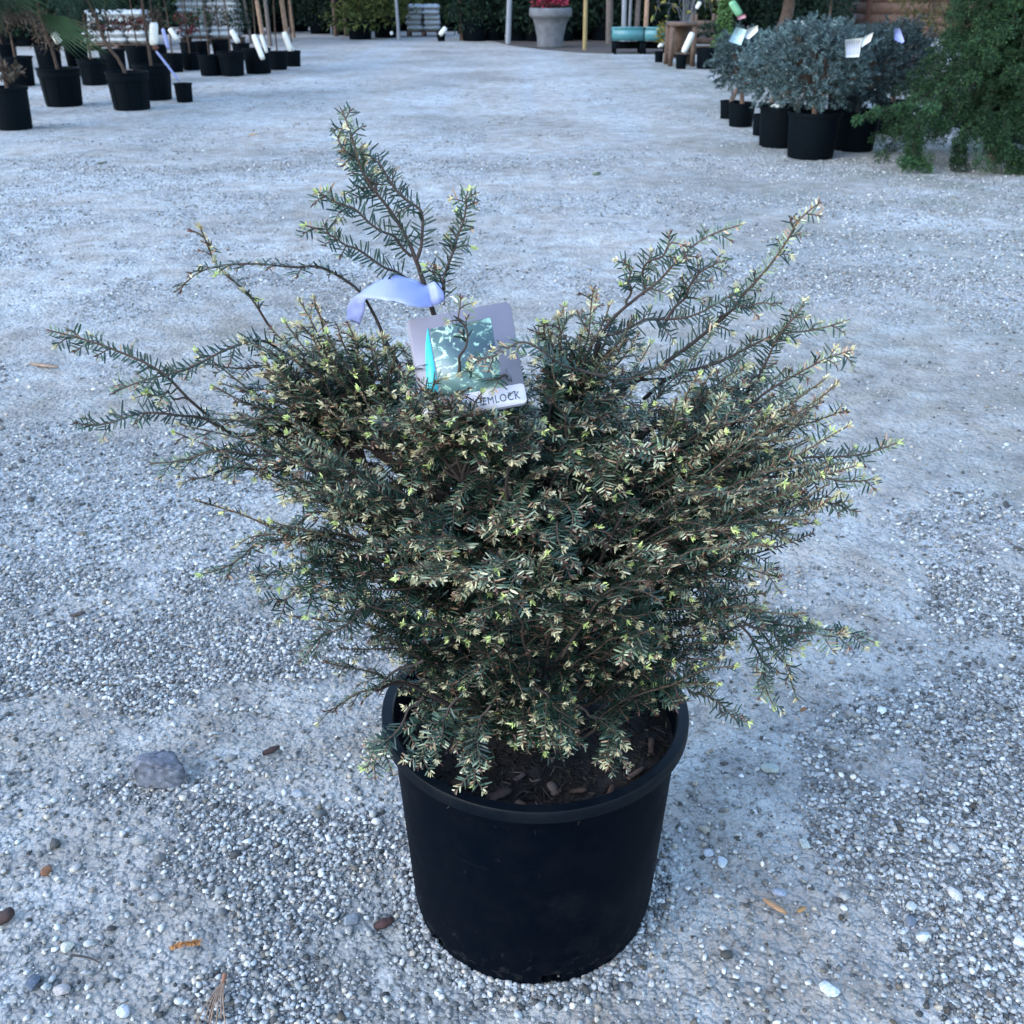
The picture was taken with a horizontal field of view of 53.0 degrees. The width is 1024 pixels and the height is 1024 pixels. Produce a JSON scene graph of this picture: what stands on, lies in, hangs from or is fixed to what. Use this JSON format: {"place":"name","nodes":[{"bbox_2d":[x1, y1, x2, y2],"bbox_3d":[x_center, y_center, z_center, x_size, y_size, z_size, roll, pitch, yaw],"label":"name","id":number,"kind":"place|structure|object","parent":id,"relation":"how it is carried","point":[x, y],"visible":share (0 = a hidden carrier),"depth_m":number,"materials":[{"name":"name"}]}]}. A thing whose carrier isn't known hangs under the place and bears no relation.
{"place":"outdoors","nodes":[
{"label":"outdoors","id":0,"kind":"place"},
{"bbox_2d":[0,25,1023,1023],"bbox_3d":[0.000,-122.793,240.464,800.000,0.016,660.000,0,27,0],"label":"ground","id":1,"kind":"structure","parent":0,"point":[399,70],"depth_m":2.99,"materials":[{"name":"gravel"}]},
{"bbox_2d":[0,907,14,925],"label":"bark piece","id":2,"kind":"object","parent":1,"relation":"on","point":[7,914],"visible":1,"depth_m":1.44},
{"bbox_2d":[0,16,16,55],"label":"potted plant","id":3,"kind":"object","parent":1,"relation":"on","point":[5,49],"visible":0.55,"depth_m":15.46,"materials":[{"name":"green plant"}]},
{"bbox_2d":[0,0,32,130],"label":"potted plant","id":4,"kind":"object","parent":1,"relation":"on","point":[15,112],"visible":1,"depth_m":9.05,"materials":[{"name":"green plant"}]},
{"bbox_2d":[0,0,35,85],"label":"potted plant","id":5,"kind":"object","parent":1,"relation":"on","point":[25,61],"visible":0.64,"depth_m":12.88,"materials":[{"name":"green plant"}]},
{"bbox_2d":[0,3,39,43],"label":"potted evergreen","id":6,"kind":"object","parent":1,"relation":"on","point":[4,40],"visible":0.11,"depth_m":21.00,"materials":[{"name":"green plant"}]},
{"bbox_2d":[1,0,46,45],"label":"potted evergreen","id":7,"kind":"object","parent":1,"relation":"on","point":[26,40],"visible":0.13,"depth_m":20.98,"materials":[{"name":"green plant"}]},
{"bbox_2d":[24,974,39,991],"bbox_3d":[-0.629,0.618,1.347,0.019,0.012,0.023,10,29,18],"label":"stone","id":8,"kind":"object","parent":1,"relation":"on","point":[31,982],"visible":1,"depth_m":1.34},
{"bbox_2d":[5,0,82,106],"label":"potted tree","id":9,"kind":"object","parent":1,"relation":"on","point":[60,86],"visible":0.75,"depth_m":10.74,"materials":[{"name":"plastic"}]},
{"bbox_2d":[27,7,61,66],"bbox_3d":[-7.099,-7.660,15.356,0.850,1.868,1.016,-14,31,-26],"label":"potted plant","id":10,"kind":"object","parent":1,"relation":"on","point":[46,60],"visible":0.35,"depth_m":15.58,"materials":[{"name":"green plant"}]},
{"bbox_2d":[22,0,92,45],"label":"potted evergreen","id":11,"kind":"object","parent":1,"relation":"on","point":[49,35],"visible":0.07,"depth_m":20.83,"materials":[{"name":"green plant"}]},
{"bbox_2d":[53,984,70,995],"bbox_3d":[-0.587,0.622,1.337,0.022,0.011,0.016,-6,28,-12],"label":"stone","id":12,"kind":"object","parent":1,"relation":"on","point":[60,989],"visible":1,"depth_m":1.33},
{"bbox_2d":[0,0,125,59],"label":"fan palm","id":13,"kind":"object","parent":1,"relation":"on","point":[64,26],"visible":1,"depth_m":9.02,"materials":[{"name":"green plant"}]},
{"bbox_2d":[51,0,87,65],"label":"potted plant","id":14,"kind":"object","parent":1,"relation":"on","point":[71,58],"visible":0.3,"depth_m":16.02,"materials":[{"name":"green plant"}]},
{"bbox_2d":[48,0,121,85],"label":"potted plant","id":15,"kind":"object","parent":1,"relation":"on","point":[92,70],"visible":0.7,"depth_m":12.98,"materials":[{"name":"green plant"}]},
{"bbox_2d":[51,0,150,110],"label":"potted tree","id":16,"kind":"object","parent":1,"relation":"on","point":[129,90],"visible":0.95,"depth_m":10.44,"materials":[{"name":"plastic"}]},
{"bbox_2d":[90,0,125,70],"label":"potted plant","id":17,"kind":"object","parent":1,"relation":"on","point":[112,63],"visible":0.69,"depth_m":14.69,"materials":[{"name":"black plant"}]},
{"bbox_2d":[116,1004,129,1017],"bbox_3d":[-0.498,0.638,1.313,0.016,0.011,0.022,-24,36,-39],"label":"stone","id":18,"kind":"object","parent":1,"relation":"on","point":[122,1010],"visible":1,"depth_m":1.31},
{"bbox_2d":[117,0,148,68],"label":"potted plant","id":19,"kind":"object","parent":1,"relation":"on","point":[136,54],"visible":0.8,"depth_m":15.43,"materials":[{"name":"black plant"}]},
{"bbox_2d":[101,0,177,45],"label":"potted evergreen","id":20,"kind":"object","parent":1,"relation":"on","point":[147,3],"visible":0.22,"depth_m":20.87,"materials":[{"name":"green plant"}]},
{"bbox_2d":[131,0,171,100],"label":"potted tree","id":21,"kind":"object","parent":1,"relation":"on","point":[160,87],"visible":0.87,"depth_m":11.34,"materials":[{"name":"plastic"}]},
{"bbox_2d":[149,22,157,44],"bbox_3d":[-3.831,-5.111,10.968,0.119,0.224,0.019,0,27,0],"label":"hang tag","id":22,"kind":"object","parent":21,"relation":"hanging from","point":[153,33],"visible":1,"depth_m":10.96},
{"bbox_2d":[137,0,167,62],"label":"potted plant","id":23,"kind":"object","parent":1,"relation":"on","point":[155,56],"visible":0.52,"depth_m":16.53,"materials":[{"name":"green plant"}]},
{"bbox_2d":[130,750,188,789],"bbox_3d":[-0.578,0.423,1.685,0.090,0.063,0.051,-1,27,-3],"label":"rock","id":24,"kind":"object","parent":1,"relation":"on","point":[162,769],"visible":1,"depth_m":1.67,"materials":[{"name":"stone"}]},
{"bbox_2d":[146,0,181,33],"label":"potted evergreen","id":25,"kind":"object","parent":1,"relation":"on","point":[170,8],"visible":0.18,"depth_m":25.74,"materials":[{"name":"green plant"}]},
{"bbox_2d":[155,0,182,71],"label":"potted tree","id":26,"kind":"object","parent":1,"relation":"on","point":[175,60],"visible":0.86,"depth_m":14.94,"materials":[{"name":"plastic"}]},
{"bbox_2d":[173,82,192,102],"bbox_3d":[-3.605,-4.609,11.271,0.202,0.191,0.202,0,27,0],"label":"pot","id":27,"kind":"object","parent":1,"relation":"on","point":[183,92],"visible":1,"depth_m":11.21,"materials":[{"name":"black plastic"}]},
{"bbox_2d":[169,0,198,52],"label":"potted plant","id":28,"kind":"object","parent":1,"relation":"on","point":[184,45],"visible":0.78,"depth_m":17.69,"materials":[{"name":"black plant"}]},
{"bbox_2d":[168,939,201,949],"bbox_3d":[-0.444,0.587,1.393,0.045,0.006,0.012,-4,28,-9],"label":"cedar sprig","id":29,"kind":"object","parent":1,"relation":"on","point":[186,943],"visible":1,"depth_m":1.39,"materials":[{"name":"orange plant"}]},
{"bbox_2d":[173,0,199,69],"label":"potted tree","id":30,"kind":"object","parent":1,"relation":"on","point":[190,61],"visible":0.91,"depth_m":15.28,"materials":[{"name":"plastic"}]},
{"bbox_2d":[186,0,213,53],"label":"potted plant","id":31,"kind":"object","parent":1,"relation":"on","point":[201,47],"visible":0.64,"depth_m":18.04,"materials":[{"name":"green plant"}]},
{"bbox_2d":[197,0,220,75],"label":"potted tree","id":32,"kind":"object","parent":1,"relation":"on","point":[208,64],"visible":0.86,"depth_m":14.35,"materials":[{"name":"plastic"}]},
{"bbox_2d":[196,973,227,1023],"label":"pine needles","id":33,"kind":"object","parent":1,"relation":"on","point":[220,988],"visible":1,"depth_m":1.31,"materials":[{"name":"brown plant"}]},
{"bbox_2d":[206,0,230,53],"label":"potted plant","id":34,"kind":"object","parent":1,"relation":"on","point":[219,44],"visible":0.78,"depth_m":18.20,"materials":[{"name":"green plant"}]},
{"bbox_2d":[211,0,243,75],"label":"potted tree","id":35,"kind":"object","parent":1,"relation":"on","point":[231,62],"visible":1,"depth_m":14.30,"materials":[{"name":"plastic"}]},
{"bbox_2d":[221,0,252,50],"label":"potted plant","id":36,"kind":"object","parent":1,"relation":"on","point":[238,46],"visible":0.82,"depth_m":17.21,"materials":[{"name":"green plant"}]},
{"bbox_2d":[238,0,272,33],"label":"potted evergreen","id":37,"kind":"object","parent":1,"relation":"on","point":[248,2],"visible":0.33,"depth_m":25.86,"materials":[{"name":"green plant"}]},
{"bbox_2d":[242,0,270,73],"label":"potted tree","id":38,"kind":"object","parent":1,"relation":"on","point":[255,63],"visible":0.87,"depth_m":14.68,"materials":[{"name":"plastic"}]},
{"bbox_2d":[255,0,265,43],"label":"tree","id":39,"kind":"object","parent":1,"relation":"on","point":[259,18],"visible":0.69,"depth_m":21.48,"materials":[{"name":"brown plant"}]},
{"bbox_2d":[263,0,272,45],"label":"tree","id":40,"kind":"object","parent":1,"relation":"on","point":[269,36],"visible":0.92,"depth_m":21.05,"materials":[{"name":"brown plant"}]},
{"bbox_2d":[250,0,300,31],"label":"potted evergreen","id":41,"kind":"object","parent":1,"relation":"on","point":[278,23],"visible":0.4,"depth_m":26.98,"materials":[{"name":"green plant"}]},
{"bbox_2d":[270,0,286,69],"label":"potted tree","id":42,"kind":"object","parent":1,"relation":"on","point":[278,60],"visible":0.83,"depth_m":15.36,"materials":[{"name":"plastic"}]},
{"bbox_2d":[279,0,289,38],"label":"tree","id":43,"kind":"object","parent":1,"relation":"on","point":[283,15],"visible":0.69,"depth_m":22.73,"materials":[{"name":"brown plant"}]},
{"bbox_2d":[274,0,309,31],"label":"potted evergreen","id":44,"kind":"object","parent":1,"relation":"on","point":[300,27],"visible":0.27,"depth_m":27.35,"materials":[{"name":"green plant"}]},
{"bbox_2d":[284,0,300,66],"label":"potted tree","id":45,"kind":"object","parent":1,"relation":"on","point":[293,58],"visible":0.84,"depth_m":15.98,"materials":[{"name":"plastic"}]},
{"bbox_2d":[292,0,338,33],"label":"potted evergreen","id":46,"kind":"object","parent":1,"relation":"on","point":[317,26],"visible":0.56,"depth_m":26.07,"materials":[{"name":"green plant"}]},
{"bbox_2d":[313,0,362,34],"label":"potted evergreen","id":47,"kind":"object","parent":1,"relation":"on","point":[323,3],"visible":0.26,"depth_m":25.35,"materials":[{"name":"green plant"}]},
{"bbox_2d":[318,0,398,39],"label":"potted evergreen","id":48,"kind":"object","parent":1,"relation":"on","point":[359,25],"visible":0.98,"depth_m":23.45,"materials":[{"name":"green plant"}]},
{"bbox_2d":[373,917,393,929],"bbox_3d":[-0.178,0.572,1.426,0.028,0.009,0.015,-8,35,-15],"label":"bark piece","id":49,"kind":"object","parent":1,"relation":"on","point":[383,923],"visible":1,"depth_m":1.42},
{"bbox_2d":[346,0,422,37],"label":"potted evergreen","id":50,"kind":"object","parent":1,"relation":"on","point":[381,31],"visible":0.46,"depth_m":24.29,"materials":[{"name":"green plant"}]},
{"bbox_2d":[410,0,465,29],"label":"potted evergreen","id":51,"kind":"object","parent":1,"relation":"on","point":[441,17],"visible":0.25,"depth_m":27.40,"materials":[{"name":"green plant"}]},
{"bbox_2d":[432,0,468,30],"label":"potted evergreen","id":52,"kind":"object","parent":1,"relation":"on","point":[452,25],"visible":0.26,"depth_m":27.57,"materials":[{"name":"green plant"}]},
{"bbox_2d":[444,0,494,40],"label":"potted evergreen","id":53,"kind":"object","parent":1,"relation":"on","point":[473,27],"visible":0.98,"depth_m":22.78,"materials":[{"name":"green plant"}]},
{"bbox_2d":[45,101,904,983],"bbox_3d":[0.006,0.072,1.255,0.857,1.061,0.537,10,29,19],"label":"potted hemlock","id":54,"kind":"object","parent":1,"relation":"on","point":[537,753],"visible":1,"depth_m":1.16,"materials":[{"name":"plant"}]},
{"bbox_2d":[347,275,444,324],"bbox_3d":[-0.128,-0.226,1.112,0.114,0.059,0.081,0,27,0],"label":"loop tag","id":55,"kind":"object","parent":54,"relation":"attached to","point":[406,291],"visible":0.97,"depth_m":1.09,"materials":[{"name":"plastic"}]},
{"bbox_2d":[407,296,526,422],"bbox_3d":[-0.048,-0.167,1.100,0.112,0.130,0.046,-10,-2,4],"label":"plant label","id":56,"kind":"object","parent":54,"relation":"attached to","point":[436,346],"visible":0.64,"depth_m":1.08,"materials":[{"name":"plastic"}]},
{"bbox_2d":[495,36,662,53],"bbox_3d":[1.552,-10.107,22.125,4.219,0.001,7.427,0,27,0],"label":"soil bed","id":57,"kind":"object","parent":1,"relation":"on","point":[576,45],"visible":0.5,"depth_m":20.69,"materials":[{"name":"soil"}]},
{"bbox_2d":[464,0,515,40],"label":"potted evergreen","id":58,"kind":"object","parent":57,"relation":"on","point":[493,35],"visible":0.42,"depth_m":23.02,"materials":[{"name":"green plant"}]},
{"bbox_2d":[505,0,511,43],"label":"grey pole","id":59,"kind":"object","parent":57,"relation":"on","point":[508,22],"visible":0.86,"depth_m":21.75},
{"bbox_2d":[484,0,535,40],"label":"potted evergreen","id":60,"kind":"object","parent":57,"relation":"on","point":[518,36],"visible":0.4,"depth_m":22.75,"materials":[{"name":"green plant"}]},
{"bbox_2d":[495,0,569,40],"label":"potted evergreen","id":61,"kind":"object","parent":57,"relation":"on","point":[530,34],"visible":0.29,"depth_m":22.59,"materials":[{"name":"green plant"}]},
{"bbox_2d":[528,0,572,47],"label":"urn planter","id":62,"kind":"object","parent":57,"relation":"on","point":[550,18],"visible":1,"depth_m":20.30,"materials":[{"name":"concrete"}]},
{"bbox_2d":[535,0,598,40],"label":"potted evergreen","id":63,"kind":"object","parent":57,"relation":"on","point":[572,26],"visible":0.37,"depth_m":22.82,"materials":[{"name":"green plant"}]},
{"bbox_2d":[582,0,587,49],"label":"wooden stake","id":64,"kind":"object","parent":57,"relation":"on","point":[585,9],"visible":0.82,"depth_m":19.77,"materials":[{"name":"yellow wood"}]},
{"bbox_2d":[571,0,615,39],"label":"potted evergreen","id":65,"kind":"object","parent":57,"relation":"on","point":[578,35],"visible":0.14,"depth_m":23.50,"materials":[{"name":"green plant"}]},
{"bbox_2d":[573,0,641,40],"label":"potted evergreen","id":66,"kind":"object","parent":57,"relation":"on","point":[598,32],"visible":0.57,"depth_m":22.95,"materials":[{"name":"green plant"}]},
{"bbox_2d":[606,0,612,43],"bbox_3d":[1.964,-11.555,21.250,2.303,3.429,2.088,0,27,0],"label":"post","id":67,"kind":"object","parent":57,"relation":"on","point":[609,14],"visible":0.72,"depth_m":21.74,"materials":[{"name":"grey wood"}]},
{"bbox_2d":[611,27,645,53],"bbox_3d":[2.127,-8.710,18.939,0.615,0.446,0.518,0,27,0],"label":"planter","id":68,"kind":"object","parent":57,"relation":"on","point":[627,33],"visible":1,"depth_m":18.71,"materials":[{"name":"teal plastic"}]},
{"bbox_2d":[643,27,665,53],"bbox_3d":[2.621,-8.716,18.948,0.551,0.448,0.554,0,27,0],"label":"planter","id":69,"kind":"object","parent":57,"relation":"on","point":[650,32],"visible":0.45,"depth_m":18.71,"materials":[{"name":"teal plastic"}]},
{"bbox_2d":[627,0,689,26],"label":"potted evergreen","id":70,"kind":"object","parent":1,"relation":"on","point":[662,13],"visible":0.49,"depth_m":23.28,"materials":[{"name":"green plant"}]},
{"bbox_2d":[654,21,665,61],"bbox_3d":[2.456,-7.722,16.817,0.253,0.638,0.272,-17,32,-30],"label":"potted plant","id":71,"kind":"object","parent":1,"relation":"on","point":[659,54],"visible":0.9,"depth_m":16.79,"materials":[{"name":"green plant"}]},
{"bbox_2d":[663,21,697,65],"bbox_3d":[2.656,-7.393,16.200,0.424,0.620,0.580,0,27,0],"label":"wooden stand","id":72,"kind":"object","parent":1,"relation":"on","point":[677,33],"visible":0.9,"depth_m":16.26,"materials":[{"name":"wood"}]},
{"bbox_2d":[676,54,686,68],"bbox_3d":[2.573,-6.850,15.610,0.176,0.196,0.176,0,27,0],"label":"pot","id":73,"kind":"object","parent":1,"relation":"on","point":[681,59],"visible":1,"depth_m":15.56,"materials":[{"name":"black plastic"}]},
{"bbox_2d":[651,0,732,21],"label":"yellow shrub","id":74,"kind":"object","parent":1,"relation":"on","point":[687,17],"visible":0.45,"depth_m":19.77,"materials":[{"name":"green plant"}]},
{"bbox_2d":[676,0,717,36],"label":"potted evergreen","id":75,"kind":"object","parent":1,"relation":"on","point":[705,11],"visible":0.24,"depth_m":24.03,"materials":[{"name":"green plant"}]},
{"bbox_2d":[691,13,718,53],"bbox_3d":[3.119,-7.722,16.727,0.378,0.720,0.420,0,27,0],"label":"slatted crate","id":76,"kind":"object","parent":1,"relation":"on","point":[704,40],"visible":0.32,"depth_m":16.55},
{"bbox_2d":[696,18,721,68],"bbox_3d":[2.980,-7.107,15.556,0.380,0.702,0.376,0,27,0],"label":"potted plant","id":77,"kind":"object","parent":1,"relation":"on","point":[703,54],"visible":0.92,"depth_m":15.51,"materials":[{"name":"black plant"}]},
{"bbox_2d":[693,0,741,37],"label":"potted evergreen","id":78,"kind":"object","parent":1,"relation":"on","point":[711,7],"visible":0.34,"depth_m":24.03,"materials":[{"name":"green plant"}]},
{"bbox_2d":[709,0,733,55],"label":"arborvitae","id":79,"kind":"object","parent":1,"relation":"on","point":[725,13],"visible":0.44,"depth_m":15.88,"materials":[{"name":"green plant"}]},
{"bbox_2d":[703,21,767,126],"bbox_3d":[2.065,-3.932,9.211,0.633,0.880,0.604,14,30,25],"label":"potted blue spruce","id":80,"kind":"object","parent":1,"relation":"on","point":[740,114],"visible":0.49,"depth_m":9.18,"materials":[{"name":"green plant"}]},
{"bbox_2d":[729,25,757,44],"bbox_3d":[1.993,-4.108,8.841,0.243,0.159,0.002,0,27,0],"label":"plant tag","id":81,"kind":"object","parent":80,"relation":"attached to","point":[738,35],"visible":0.9,"depth_m":8.84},
{"bbox_2d":[710,0,767,32],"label":"potted evergreen","id":82,"kind":"object","parent":1,"relation":"on","point":[744,7],"visible":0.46,"depth_m":24.00,"materials":[{"name":"green plant"}]},
{"bbox_2d":[720,27,768,118],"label":"potted blue spruce","id":83,"kind":"object","parent":1,"relation":"on","point":[724,109],"visible":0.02,"depth_m":9.87,"materials":[{"name":"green plant"}]},
{"bbox_2d":[743,0,780,32],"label":"potted evergreen","id":84,"kind":"object","parent":1,"relation":"on","point":[754,17],"visible":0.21,"depth_m":24.26,"materials":[{"name":"green plant"}]},
{"bbox_2d":[760,763,778,772],"bbox_3d":[0.430,0.426,1.711,0.031,0.012,0.025,14,31,26],"label":"stone","id":85,"kind":"object","parent":1,"relation":"on","point":[769,768],"visible":1,"depth_m":1.70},
{"bbox_2d":[732,21,811,148],"bbox_3d":[2.045,-3.359,8.046,0.691,0.928,0.647,0,27,0],"label":"potted blue spruce","id":86,"kind":"object","parent":1,"relation":"on","point":[773,128],"visible":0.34,"depth_m":8.00,"materials":[{"name":"green plant"}]},
{"bbox_2d":[752,0,812,30],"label":"potted evergreen","id":87,"kind":"object","parent":1,"relation":"on","point":[772,20],"visible":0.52,"depth_m":23.39,"materials":[{"name":"green plant"}]},
{"bbox_2d":[753,18,818,135],"bbox_3d":[2.404,-3.783,8.879,0.680,0.919,0.713,0,27,0],"label":"potted blue spruce","id":88,"kind":"object","parent":1,"relation":"on","point":[756,121],"visible":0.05,"depth_m":8.79,"materials":[{"name":"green plant"}]},
{"bbox_2d":[774,0,799,31],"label":"potted tree","id":89,"kind":"object","parent":1,"relation":"on","point":[787,12],"visible":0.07,"depth_m":14.71,"materials":[{"name":"brown plant"}]},
{"bbox_2d":[729,0,745,19],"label":"hang tag","id":90,"kind":"object","parent":89,"relation":"hanging from","point":[735,8],"visible":1,"depth_m":14.85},
{"bbox_2d":[754,10,885,159],"bbox_3d":[2.241,-3.129,7.524,0.968,0.999,0.836,0,27,0],"label":"potted blue spruce","id":91,"kind":"object","parent":1,"relation":"on","point":[813,128],"visible":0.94,"depth_m":7.40,"materials":[{"name":"green plant"}]},
{"bbox_2d":[845,32,873,57],"bbox_3d":[2.392,-3.227,7.089,0.189,0.160,0.008,0,27,0],"label":"plant tag","id":92,"kind":"object","parent":91,"relation":"attached to","point":[853,47],"visible":1,"depth_m":7.09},
{"bbox_2d":[795,0,859,22],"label":"potted evergreen","id":93,"kind":"object","parent":1,"relation":"on","point":[844,8],"visible":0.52,"depth_m":23.09,"materials":[{"name":"green plant"}]},
{"bbox_2d":[819,980,839,996],"bbox_3d":[0.413,0.621,1.335,0.027,0.012,0.019,15,31,26],"label":"stone","id":94,"kind":"object","parent":1,"relation":"on","point":[828,988],"visible":1,"depth_m":1.33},
{"bbox_2d":[825,15,872,109],"bbox_3d":[3.368,-4.553,10.406,0.804,0.885,0.761,19,33,33],"label":"potted blue spruce","id":95,"kind":"object","parent":1,"relation":"on","point":[860,26],"visible":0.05,"depth_m":10.20,"materials":[{"name":"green plant"}]},
{"bbox_2d":[827,20,914,151],"bbox_3d":[2.714,-3.273,7.888,0.679,0.921,0.605,0,27,0],"label":"potted blue spruce","id":96,"kind":"object","parent":1,"relation":"on","point":[850,138],"visible":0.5,"depth_m":7.79,"materials":[{"name":"green plant"}]},
{"bbox_2d":[858,13,938,133],"bbox_3d":[3.258,-3.745,8.774,0.756,0.947,0.655,0,27,0],"label":"potted blue spruce","id":97,"kind":"object","parent":1,"relation":"on","point":[917,40],"visible":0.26,"depth_m":8.57,"materials":[{"name":"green plant"}]},
{"bbox_2d":[882,0,974,87],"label":"olive shrub","id":98,"kind":"object","parent":1,"relation":"on","point":[931,15],"visible":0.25,"depth_m":11.70,"materials":[{"name":"green plant"}]},
{"bbox_2d":[850,0,1023,175],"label":"weeping cypress","id":99,"kind":"object","parent":1,"relation":"on","point":[986,66],"visible":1,"depth_m":7.04,"materials":[{"name":"green plant"}]},
{"bbox_2d":[838,0,985,37],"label":"wooden shed","id":100,"kind":"structure","parent":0,"point":[871,11],"depth_m":24.10,"materials":[{"name":"wood"}]},
{"bbox_3d":[-6.774,-10.507,22.013,0.636,0.151,0.550,-1,27,-1],"label":"bag","id":101,"kind":"object","parent":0,"visible":0},
{"bbox_3d":[-6.774,-10.615,21.971,0.636,0.151,0.550,-1,27,-1],"label":"bag","id":102,"kind":"object","parent":101,"relation":"on","visible":0},
{"bbox_2d":[177,7,207,13],"bbox_3d":[-6.770,-10.709,21.903,0.636,0.151,0.550,0,27,1],"label":"bag","id":103,"kind":"object","parent":102,"relation":"on","point":[179,10],"visible":0.45,"depth_m":21.68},
{"bbox_2d":[175,1,206,7],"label":"bag","id":104,"kind":"object","parent":103,"relation":"on","point":[188,4],"visible":0.63,"depth_m":21.63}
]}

